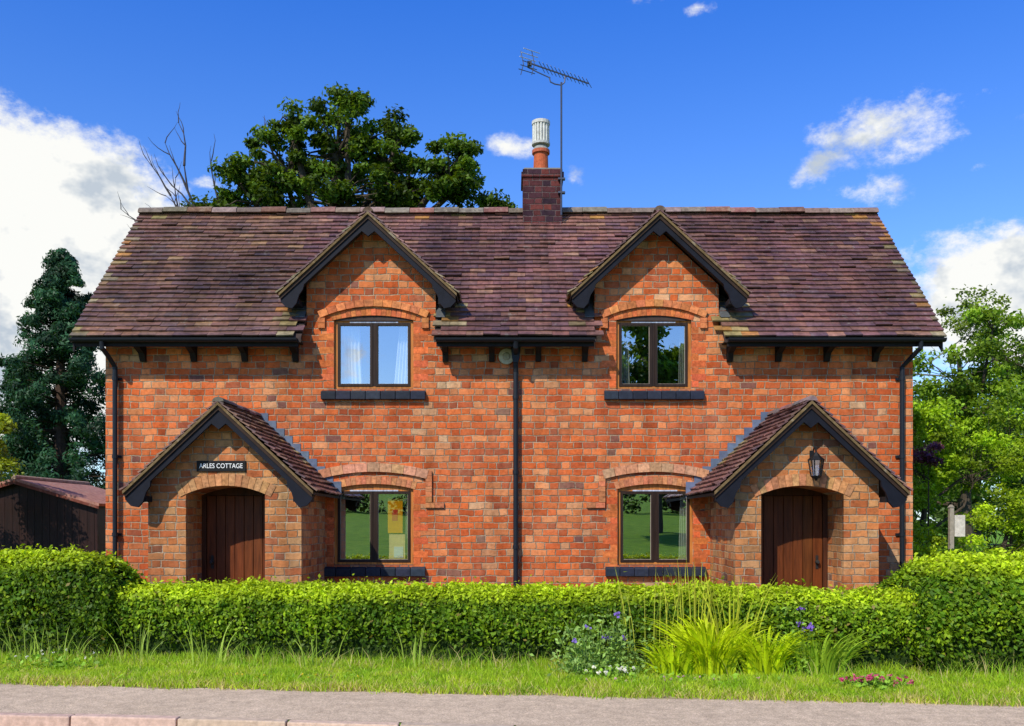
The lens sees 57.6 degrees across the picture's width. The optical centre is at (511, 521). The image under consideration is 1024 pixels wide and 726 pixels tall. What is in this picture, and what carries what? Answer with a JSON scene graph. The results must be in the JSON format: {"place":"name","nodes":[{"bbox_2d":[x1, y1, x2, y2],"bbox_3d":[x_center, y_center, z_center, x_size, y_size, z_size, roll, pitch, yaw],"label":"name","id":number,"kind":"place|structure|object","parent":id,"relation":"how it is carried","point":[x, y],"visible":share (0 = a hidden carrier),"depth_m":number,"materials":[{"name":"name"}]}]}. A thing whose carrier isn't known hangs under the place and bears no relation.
{"place":"outdoors","nodes":[
{"label":"outdoors","id":0,"kind":"place"},
{"bbox_2d":[0,475,105,554],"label":"garden shed","id":1,"kind":"structure","parent":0,"point":[43,512],"depth_m":17.40,"materials":[{"name":"brown wood"}]},
{"bbox_2d":[0,684,1023,725],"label":"pavement","id":2,"kind":"structure","parent":0,"point":[436,708],"depth_m":7.95,"materials":[{"name":"concrete"}]},
{"bbox_2d":[0,0,1023,522],"label":"sky","id":3,"kind":"structure","parent":0,"point":[912,111],"materials":[{"name":"blue"}]},
{"bbox_2d":[8,531,1017,725],"bbox_3d":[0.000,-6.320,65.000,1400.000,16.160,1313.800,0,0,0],"label":"ground","id":4,"kind":"structure","parent":0,"point":[997,538],"depth_m":71.05,"materials":[{"name":"green plant"}]},
{"bbox_2d":[0,413,24,484],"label":"garden shrub","id":5,"kind":"object","parent":4,"relation":"on","point":[6,427],"visible":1,"depth_m":16.43,"materials":[{"name":"green plant"}]},
{"bbox_2d":[0,620,60,661],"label":"seeding grass plant","id":6,"kind":"object","parent":4,"relation":"on","point":[10,650],"visible":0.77,"depth_m":10.33,"materials":[{"name":"green plant"}]},
{"bbox_2d":[0,354,77,478],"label":"conifer tree","id":7,"kind":"object","parent":4,"relation":"on","point":[8,376],"visible":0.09,"depth_m":30.54,"materials":[{"name":"green plant"}]},
{"bbox_2d":[0,248,105,488],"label":"conifer tree","id":8,"kind":"object","parent":4,"relation":"on","point":[59,303],"visible":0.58,"depth_m":29.35,"materials":[{"name":"green plant"}]},
{"bbox_2d":[20,623,94,661],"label":"seeding grass plant","id":9,"kind":"object","parent":4,"relation":"on","point":[65,644],"visible":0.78,"depth_m":10.28,"materials":[{"name":"green plant"}]},
{"bbox_2d":[1,649,119,670],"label":"daisy plant","id":10,"kind":"object","parent":4,"relation":"on","point":[44,658],"visible":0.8,"depth_m":9.97,"materials":[{"name":"green plant"}]},
{"bbox_2d":[0,543,146,658],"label":"hedge","id":11,"kind":"object","parent":4,"relation":"on","point":[40,589],"visible":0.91,"depth_m":10.71,"materials":[{"name":"green plant"}]},
{"bbox_2d":[89,429,105,489],"bbox_3d":[-12.951,-1.663,32.124,3.836,6.930,3.798,0,0,25],"label":"conifer tree","id":12,"kind":"object","parent":4,"relation":"on","point":[97,478],"visible":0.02,"depth_m":30.84,"materials":[{"name":"green plant"}]},
{"bbox_2d":[101,617,170,663],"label":"seeding grass plant","id":13,"kind":"object","parent":4,"relation":"on","point":[141,651],"visible":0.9,"depth_m":10.38,"materials":[{"name":"green plant"}]},
{"bbox_2d":[118,106,265,219],"bbox_3d":[-8.509,-4.957,25.253,4.010,13.136,1.500,0,0,-16],"label":"dead tree","id":14,"kind":"object","parent":4,"relation":"on","point":[183,180],"visible":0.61,"depth_m":25.11,"materials":[{"name":"brown plant"}]},
{"bbox_2d":[177,620,248,665],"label":"seeding grass plant","id":15,"kind":"object","parent":4,"relation":"on","point":[219,655],"visible":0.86,"depth_m":10.06,"materials":[{"name":"green plant"}]},
{"bbox_2d":[148,424,311,584],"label":"porch front wall","id":16,"kind":"structure","parent":4,"relation":"on","point":[174,535],"depth_m":13.30,"materials":[{"name":"brick"}]},
{"bbox_2d":[197,461,245,471],"bbox_3d":[-4.150,-0.797,13.283,0.700,0.155,0.030,0,0,0],"label":"house name sign","id":17,"kind":"object","parent":16,"relation":"attached to","point":[221,466],"visible":1,"depth_m":13.28,"materials":[{"name":"black metal"}]},
{"bbox_2d":[175,474,275,496],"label":"porch arch","id":18,"kind":"structure","parent":16,"relation":"attached to","point":[221,480],"depth_m":13.29,"materials":[{"name":"brick"}]},
{"bbox_2d":[123,405,338,506],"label":"porch bargeboards","id":19,"kind":"object","parent":16,"relation":"on","point":[135,494],"visible":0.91,"depth_m":13.04,"materials":[{"name":"black wood"}]},
{"bbox_2d":[202,487,264,584],"bbox_3d":[-4.095,0.550,13.999,1.230,2.300,0.198,0,0,0],"label":"front door","id":20,"kind":"structure","parent":16,"relation":"attached to","point":[233,531],"depth_m":13.98,"materials":[{"name":"brown wood"}]},
{"bbox_2d":[210,555,213,568],"bbox_3d":[-4.500,0.600,13.950,0.064,0.200,0.070,0,0,0],"label":"door handle","id":21,"kind":"object","parent":20,"relation":"attached to","point":[212,561],"visible":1,"depth_m":13.97,"materials":[{"name":"metal"}]},
{"bbox_2d":[312,502,312,580],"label":"porch wall returns","id":22,"kind":"object","parent":16,"relation":"attached to","point":[312,541],"visible":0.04,"depth_m":14.04,"materials":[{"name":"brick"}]},
{"bbox_2d":[0,712,560,725],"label":"kerb","id":23,"kind":"structure","parent":4,"relation":"on","point":[30,719],"depth_m":7.53,"materials":[{"name":"concrete"}]},
{"bbox_2d":[112,669,449,682],"bbox_3d":[-2.179,1.558,9.413,3.773,0.125,0.580,0,0,0],"label":"dandelion plant","id":24,"kind":"object","parent":4,"relation":"on","point":[293,675],"visible":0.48,"depth_m":9.37,"materials":[{"name":"green plant"}]},
{"bbox_2d":[277,627,348,668],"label":"seeding grass plant","id":25,"kind":"object","parent":4,"relation":"on","point":[303,658],"visible":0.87,"depth_m":9.94,"materials":[{"name":"green plant"}]},
{"bbox_2d":[313,495,324,582],"bbox_3d":[-4.105,0.070,14.549,2.190,3.260,0.898,0,0,0],"label":"porch body","id":26,"kind":"object","parent":4,"relation":"on","point":[318,535],"visible":0.12,"depth_m":14.52,"materials":[{"name":"brick"}]},
{"bbox_2d":[180,81,517,208],"bbox_3d":[-4.282,-4.956,25.008,9.187,13.116,3.480,0,0,0],"label":"oak tree","id":27,"kind":"object","parent":4,"relation":"on","point":[266,183],"visible":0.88,"depth_m":24.61,"materials":[{"name":"green plant"}]},
{"bbox_2d":[394,621,440,669],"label":"seeding grass plant","id":28,"kind":"object","parent":4,"relation":"on","point":[414,649],"visible":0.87,"depth_m":10.01,"materials":[{"name":"green plant"}]},
{"bbox_2d":[106,232,912,587],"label":"front wall","id":29,"kind":"structure","parent":4,"relation":"on","point":[452,432],"depth_m":15.00,"materials":[{"name":"brick"}]},
{"bbox_2d":[341,494,345,558],"bbox_3d":[-2.792,0.100,15.240,0.156,1.400,0.050,0,0,0],"label":"curtain","id":30,"kind":"object","parent":29,"relation":"hanging from","point":[343,538],"visible":0.36,"depth_m":15.24,"materials":[{"name":"fabric"}]},
{"bbox_2d":[341,326,361,383],"bbox_3d":[-2.653,-2.700,15.260,0.414,1.200,0.050,0,0,0],"label":"curtain","id":31,"kind":"object","parent":29,"relation":"hanging from","point":[351,367],"visible":0.59,"depth_m":15.26,"materials":[{"name":"fabric"}]},
{"bbox_2d":[335,484,412,564],"bbox_3d":[-2.230,0.036,15.079,1.284,1.308,0.082,0,0,0],"label":"window frame","id":32,"kind":"object","parent":29,"relation":"attached to","point":[374,491],"visible":0.95,"depth_m":15.05,"materials":[{"name":"brown wood"}]},
{"bbox_2d":[388,499,404,558],"bbox_3d":[-1.880,0.110,15.144,0.280,0.980,0.022,0,0,0],"label":"window poster","id":33,"kind":"object","parent":32,"relation":"attached to","point":[395,525],"depth_m":15.14,"materials":[{"name":"paper"}]},
{"bbox_2d":[335,321,412,388],"bbox_3d":[-2.230,-2.741,15.079,1.284,1.183,0.082,0,0,0],"label":"window frame","id":34,"kind":"object","parent":29,"relation":"attached to","point":[374,354],"visible":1,"depth_m":15.05,"materials":[{"name":"brown wood"}]},
{"bbox_2d":[394,326,407,383],"bbox_3d":[-1.774,-2.700,15.260,0.348,1.200,0.050,0,0,0],"label":"curtain","id":35,"kind":"object","parent":29,"relation":"hanging from","point":[401,373],"visible":0.44,"depth_m":15.26,"materials":[{"name":"fabric"}]},
{"bbox_2d":[405,494,407,558],"bbox_3d":[-1.681,0.100,15.240,0.161,1.400,0.050,0,0,0],"label":"curtain","id":36,"kind":"object","parent":29,"relation":"hanging from","point":[406,532],"visible":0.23,"depth_m":15.24,"materials":[{"name":"fabric"}]},
{"bbox_2d":[499,349,512,364],"bbox_3d":[-0.090,-2.660,14.961,0.250,0.250,0.072,0,0,0],"label":"wall tie plate","id":37,"kind":"object","parent":29,"relation":"attached to","point":[505,356],"depth_m":14.94,"materials":[{"name":"metal"}]},
{"bbox_2d":[68,337,946,585],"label":"gutters and downpipes","id":38,"kind":"object","parent":29,"relation":"attached to","point":[515,350],"visible":0.93,"depth_m":14.80,"materials":[{"name":"metal"}]},
{"bbox_2d":[317,299,708,507],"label":"window arches","id":39,"kind":"structure","parent":29,"relation":"attached to","point":[413,310],"depth_m":14.96,"materials":[{"name":"brick"}]},
{"bbox_2d":[319,327,707,563],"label":"jamb bricks","id":40,"kind":"object","parent":29,"relation":"attached to","point":[611,554],"visible":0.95,"depth_m":15.00,"materials":[{"name":"orange brick"}]},
{"bbox_2d":[321,390,705,575],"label":"window sills","id":41,"kind":"structure","parent":29,"relation":"attached to","point":[421,395],"depth_m":14.91,"materials":[{"name":"black brick"}]},
{"bbox_2d":[119,210,912,494],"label":"gable roof tiles","id":42,"kind":"object","parent":29,"relation":"attached to","point":[313,478],"visible":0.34,"depth_m":13.97,"materials":[{"name":"ceramic"}]},
{"bbox_2d":[260,412,768,496],"bbox_3d":[0.055,-1.082,14.993,11.050,1.383,0.011,0,0,0],"label":"lead flashing","id":43,"kind":"object","parent":42,"relation":"attached to","point":[689,485],"visible":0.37,"depth_m":14.99,"materials":[{"name":"grey metal"}]},
{"bbox_2d":[212,396,817,415],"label":"porch ridge tiles","id":44,"kind":"object","parent":42,"relation":"attached to","point":[234,404],"visible":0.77,"depth_m":13.60,"materials":[{"name":"brown tile"}]},
{"bbox_2d":[622,326,629,383],"bbox_3d":[1.820,-2.700,15.260,0.240,1.200,0.050,0,0,0],"label":"curtain","id":45,"kind":"object","parent":29,"relation":"hanging from","point":[625,364],"visible":0.38,"depth_m":15.26,"materials":[{"name":"fabric"}]},
{"bbox_2d":[616,321,690,388],"bbox_3d":[2.285,-2.741,15.079,1.214,1.183,0.082,0,0,0],"label":"window frame","id":46,"kind":"object","parent":29,"relation":"attached to","point":[652,325],"visible":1,"depth_m":15.05,"materials":[{"name":"brown wood"}]},
{"bbox_2d":[617,484,692,564],"bbox_3d":[2.310,0.036,15.079,1.224,1.308,0.082,0,0,0],"label":"window frame","id":47,"kind":"object","parent":29,"relation":"attached to","point":[654,491],"visible":0.95,"depth_m":15.05,"materials":[{"name":"brown wood"}]},
{"bbox_2d":[678,326,683,383],"bbox_3d":[2.806,-2.700,15.260,0.168,1.200,0.050,0,0,0],"label":"curtain","id":48,"kind":"object","parent":29,"relation":"hanging from","point":[681,359],"visible":0.37,"depth_m":15.26,"materials":[{"name":"fabric"}]},
{"bbox_2d":[679,494,685,558],"bbox_3d":[2.824,0.100,15.260,0.192,1.400,0.050,0,0,0],"label":"curtain","id":49,"kind":"object","parent":29,"relation":"hanging from","point":[682,534],"visible":0.48,"depth_m":15.26,"materials":[{"name":"fabric"}]},
{"bbox_2d":[0,682,1022,706],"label":"soil edge","id":50,"kind":"object","parent":4,"relation":"on","point":[674,697],"visible":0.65,"depth_m":8.61,"materials":[{"name":"brown soil"}]},
{"bbox_2d":[0,648,1023,707],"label":"grass verge","id":51,"kind":"object","parent":4,"relation":"on","point":[937,689],"depth_m":9.09,"materials":[{"name":"green plant"}]},
{"bbox_2d":[615,558,774,672],"bbox_3d":[1.945,0.982,9.861,1.734,1.235,0.668,0,0,0],"label":"tall grass plant","id":52,"kind":"object","parent":51,"relation":"on","point":[709,610],"depth_m":9.76,"materials":[{"name":"green plant"}]},
{"bbox_2d":[0,638,1023,688],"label":"long grass","id":53,"kind":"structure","parent":4,"relation":"on","point":[285,657],"depth_m":9.98,"materials":[{"name":"green plant"}]},
{"bbox_2d":[305,321,719,558],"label":"room partitions","id":54,"kind":"object","parent":4,"relation":"on","point":[636,526],"depth_m":17.30,"materials":[{"name":"paint"}]},
{"bbox_2d":[122,211,909,494],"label":"bargeboards","id":55,"kind":"object","parent":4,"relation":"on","point":[814,404],"visible":1,"depth_m":13.01,"materials":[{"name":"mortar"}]},
{"bbox_2d":[89,571,1001,672],"bbox_3d":[0.031,1.088,10.568,10.348,1.051,1.114,0,0,7],"label":"hedge","id":56,"kind":"object","parent":4,"relation":"on","point":[486,618],"visible":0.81,"depth_m":10.31,"materials":[{"name":"green plant"}]},
{"bbox_2d":[541,624,605,676],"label":"columbine plant","id":57,"kind":"object","parent":4,"relation":"on","point":[576,661],"visible":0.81,"depth_m":9.51,"materials":[{"name":"green plant"}]},
{"bbox_2d":[545,621,636,670],"bbox_3d":[0.861,1.300,9.690,0.998,0.600,0.671,0,0,21],"label":"seeding grass plant","id":58,"kind":"object","parent":4,"relation":"on","point":[584,647],"visible":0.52,"depth_m":9.64,"materials":[{"name":"green plant"}]},
{"bbox_2d":[530,611,660,674],"bbox_3d":[0.970,1.274,9.642,1.587,0.695,0.637,0,0,0],"label":"columbine plant","id":59,"kind":"object","parent":4,"relation":"on","point":[616,647],"visible":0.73,"depth_m":9.62,"materials":[{"name":"green plant"}]},
{"bbox_2d":[543,665,668,680],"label":"daisy plant","id":60,"kind":"object","parent":4,"relation":"on","point":[608,673],"visible":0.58,"depth_m":9.35,"materials":[{"name":"green plant"}]},
{"bbox_2d":[536,671,804,687],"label":"clover plant","id":61,"kind":"object","parent":4,"relation":"on","point":[694,678],"visible":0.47,"depth_m":9.11,"materials":[{"name":"green plant"}]},
{"bbox_2d":[710,496,722,584],"bbox_3d":[4.215,0.060,14.549,2.050,3.280,0.898,0,0,0],"label":"porch body","id":62,"kind":"object","parent":4,"relation":"on","point":[716,537],"visible":0.12,"depth_m":14.52,"materials":[{"name":"brick"}]},
{"bbox_2d":[624,613,842,678],"bbox_3d":[2.249,1.283,9.582,2.338,0.634,1.165,0,0,0],"label":"day lily plant","id":63,"kind":"object","parent":4,"relation":"on","point":[697,651],"visible":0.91,"depth_m":9.45,"materials":[{"name":"green plant"}]},
{"bbox_2d":[724,423,878,591],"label":"porch front wall","id":64,"kind":"structure","parent":4,"relation":"on","point":[853,540],"depth_m":13.30,"materials":[{"name":"brick"}]},
{"bbox_2d":[723,507,723,584],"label":"porch wall returns","id":65,"kind":"object","parent":64,"relation":"attached to","point":[723,544],"visible":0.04,"depth_m":14.04,"materials":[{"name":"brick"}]},
{"bbox_2d":[761,487,827,590],"bbox_3d":[4.150,0.550,13.999,1.280,2.300,0.198,0,0,0],"label":"front door","id":66,"kind":"structure","parent":64,"relation":"attached to","point":[794,531],"depth_m":13.98,"materials":[{"name":"brown wood"}]},
{"bbox_2d":[815,555,819,568],"bbox_3d":[4.580,0.600,13.950,0.064,0.200,0.070,0,0,0],"label":"door handle","id":67,"kind":"object","parent":66,"relation":"attached to","point":[817,561],"visible":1,"depth_m":13.97,"materials":[{"name":"metal"}]},
{"bbox_2d":[688,404,908,507],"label":"porch bargeboards","id":68,"kind":"object","parent":64,"relation":"on","point":[893,493],"visible":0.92,"depth_m":13.04,"materials":[{"name":"black wood"}]},
{"bbox_2d":[750,474,854,496],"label":"porch arch","id":69,"kind":"structure","parent":64,"relation":"attached to","point":[800,479],"depth_m":13.29,"materials":[{"name":"brick"}]},
{"bbox_2d":[808,446,824,480],"bbox_3d":[4.280,-0.826,13.138,0.237,0.492,0.320,0,0,0],"label":"wall lantern","id":70,"kind":"object","parent":64,"relation":"attached to","point":[814,457],"depth_m":13.09,"materials":[{"name":"metal"}]},
{"bbox_2d":[770,605,834,675],"bbox_3d":[2.959,1.241,9.657,0.639,0.744,0.737,0,0,-45],"label":"columbine plant","id":71,"kind":"object","parent":4,"relation":"on","point":[803,623],"visible":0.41,"depth_m":9.68,"materials":[{"name":"green plant"}]},
{"bbox_2d":[759,631,890,677],"bbox_3d":[3.180,1.363,9.643,1.734,0.474,1.059,0,0,0],"label":"iris plant","id":72,"kind":"object","parent":4,"relation":"on","point":[845,652],"visible":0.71,"depth_m":9.51,"materials":[{"name":"green plant"}]},
{"bbox_2d":[832,671,933,693],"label":"pink clover plant","id":73,"kind":"object","parent":4,"relation":"on","point":[875,679],"visible":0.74,"depth_m":8.80,"materials":[{"name":"green plant"}]},
{"bbox_2d":[913,441,944,546],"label":"purple shrub","id":74,"kind":"object","parent":4,"relation":"on","point":[929,458],"visible":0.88,"depth_m":17.91,"materials":[{"name":"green plant"}]},
{"bbox_2d":[871,547,1023,675],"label":"hedge","id":75,"kind":"object","parent":4,"relation":"on","point":[966,588],"visible":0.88,"depth_m":9.53,"materials":[{"name":"green plant"}]},
{"bbox_2d":[947,505,964,550],"bbox_3d":[7.660,0.650,16.035,0.280,1.900,0.090,0,0,0],"label":"gate post","id":76,"kind":"object","parent":4,"relation":"on","point":[956,525],"visible":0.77,"depth_m":16.02,"materials":[{"name":"wood"}]},
{"bbox_2d":[913,471,1023,545],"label":"distant trees","id":77,"kind":"object","parent":4,"relation":"on","point":[939,515],"visible":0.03,"depth_m":62.47,"materials":[{"name":"green plant"}]},
{"bbox_2d":[913,379,1023,559],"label":"garden shrub","id":78,"kind":"object","parent":4,"relation":"on","point":[938,430],"visible":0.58,"depth_m":19.34,"materials":[{"name":"green plant"}]},
{"bbox_2d":[913,306,1023,549],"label":"ash tree","id":79,"kind":"object","parent":4,"relation":"on","point":[961,392],"visible":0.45,"depth_m":24.75,"materials":[{"name":"green plant"}]},
{"bbox_2d":[913,438,1023,558],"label":"garden shrub","id":80,"kind":"object","parent":4,"relation":"on","point":[1014,528],"visible":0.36,"depth_m":16.45,"materials":[{"name":"green plant"}]},
{"bbox_2d":[913,358,1023,547],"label":"hawthorn tree","id":81,"kind":"object","parent":4,"relation":"on","point":[978,497],"visible":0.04,"depth_m":31.05,"materials":[{"name":"green plant"}]},
{"bbox_2d":[914,284,1023,409],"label":"birch tree","id":82,"kind":"object","parent":4,"relation":"on","point":[959,327],"visible":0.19,"depth_m":28.33,"materials":[{"name":"green plant"}]},
{"bbox_3d":[-0.045,-1.870,17.530,13.010,7.340,4.460,0,0,0],"label":"side and back walls","id":83,"kind":"object","parent":4,"relation":"on","visible":0},
{"bbox_2d":[73,215,942,361],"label":"roof timbers","id":84,"kind":"object","parent":83,"relation":"attached to","point":[667,349],"visible":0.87,"depth_m":14.74,"materials":[{"name":"black wood"}]},
{"bbox_2d":[279,215,458,308],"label":"dormer bargeboards","id":85,"kind":"object","parent":84,"relation":"attached to","point":[368,225],"visible":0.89,"depth_m":14.68,"materials":[{"name":"black wood"}]},
{"bbox_2d":[69,213,946,336],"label":"roof tiles","id":86,"kind":"object","parent":84,"relation":"attached to","point":[787,269],"visible":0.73,"depth_m":15.88,"materials":[{"name":"brown tile"}]},
{"bbox_2d":[138,205,878,214],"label":"ridge tiles","id":87,"kind":"object","parent":84,"relation":"attached to","point":[484,210],"visible":0.53,"depth_m":17.24,"materials":[{"name":"brown tile"}]},
{"bbox_2d":[295,295,729,316],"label":"dormer lead soakers","id":88,"kind":"object","parent":84,"relation":"attached to","point":[589,311],"visible":0.64,"depth_m":15.02,"materials":[{"name":"grey metal"}]},
{"bbox_2d":[521,169,563,225],"bbox_3d":[0.560,-5.735,17.400,0.780,1.470,0.760,0,0,0],"label":"chimney stack","id":89,"kind":"object","parent":84,"relation":"on","point":[540,188],"visible":0.59,"depth_m":17.05,"materials":[{"name":"brick"}]},
{"bbox_2d":[524,147,559,168],"bbox_3d":[0.560,-6.705,17.400,0.680,0.470,0.660,0,0,0],"label":"chimney pot","id":90,"kind":"object","parent":89,"relation":"on","point":[540,154],"visible":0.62,"depth_m":17.28,"materials":[{"name":"ceramic"}]},
{"bbox_2d":[532,118,549,147],"bbox_3d":[0.540,-7.220,17.400,0.340,0.560,0.336,0,0,0],"label":"chimney cowl","id":91,"kind":"object","parent":90,"relation":"on","point":[540,132],"visible":0.97,"depth_m":17.28,"materials":[{"name":"metal"}]},
{"bbox_2d":[519,48,591,214],"bbox_3d":[0.790,-7.119,16.970,1.351,3.038,0.350,0,0,0],"label":"tv aerial","id":92,"kind":"object","parent":89,"relation":"attached to","point":[560,178],"visible":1,"depth_m":16.97,"materials":[{"name":"metal"}]},
{"bbox_2d":[569,215,748,308],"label":"dormer bargeboards","id":93,"kind":"object","parent":84,"relation":"attached to","point":[729,288],"visible":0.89,"depth_m":14.68,"materials":[{"name":"black wood"}]},
{"label":"garden path","id":94,"kind":"structure","parent":0,"visible":0},
{"bbox_2d":[937,543,979,554],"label":"laurel shrub","id":95,"kind":"object","parent":94,"relation":"on","point":[965,549],"visible":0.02,"depth_m":13.89,"materials":[{"name":"green plant"}]}
]}

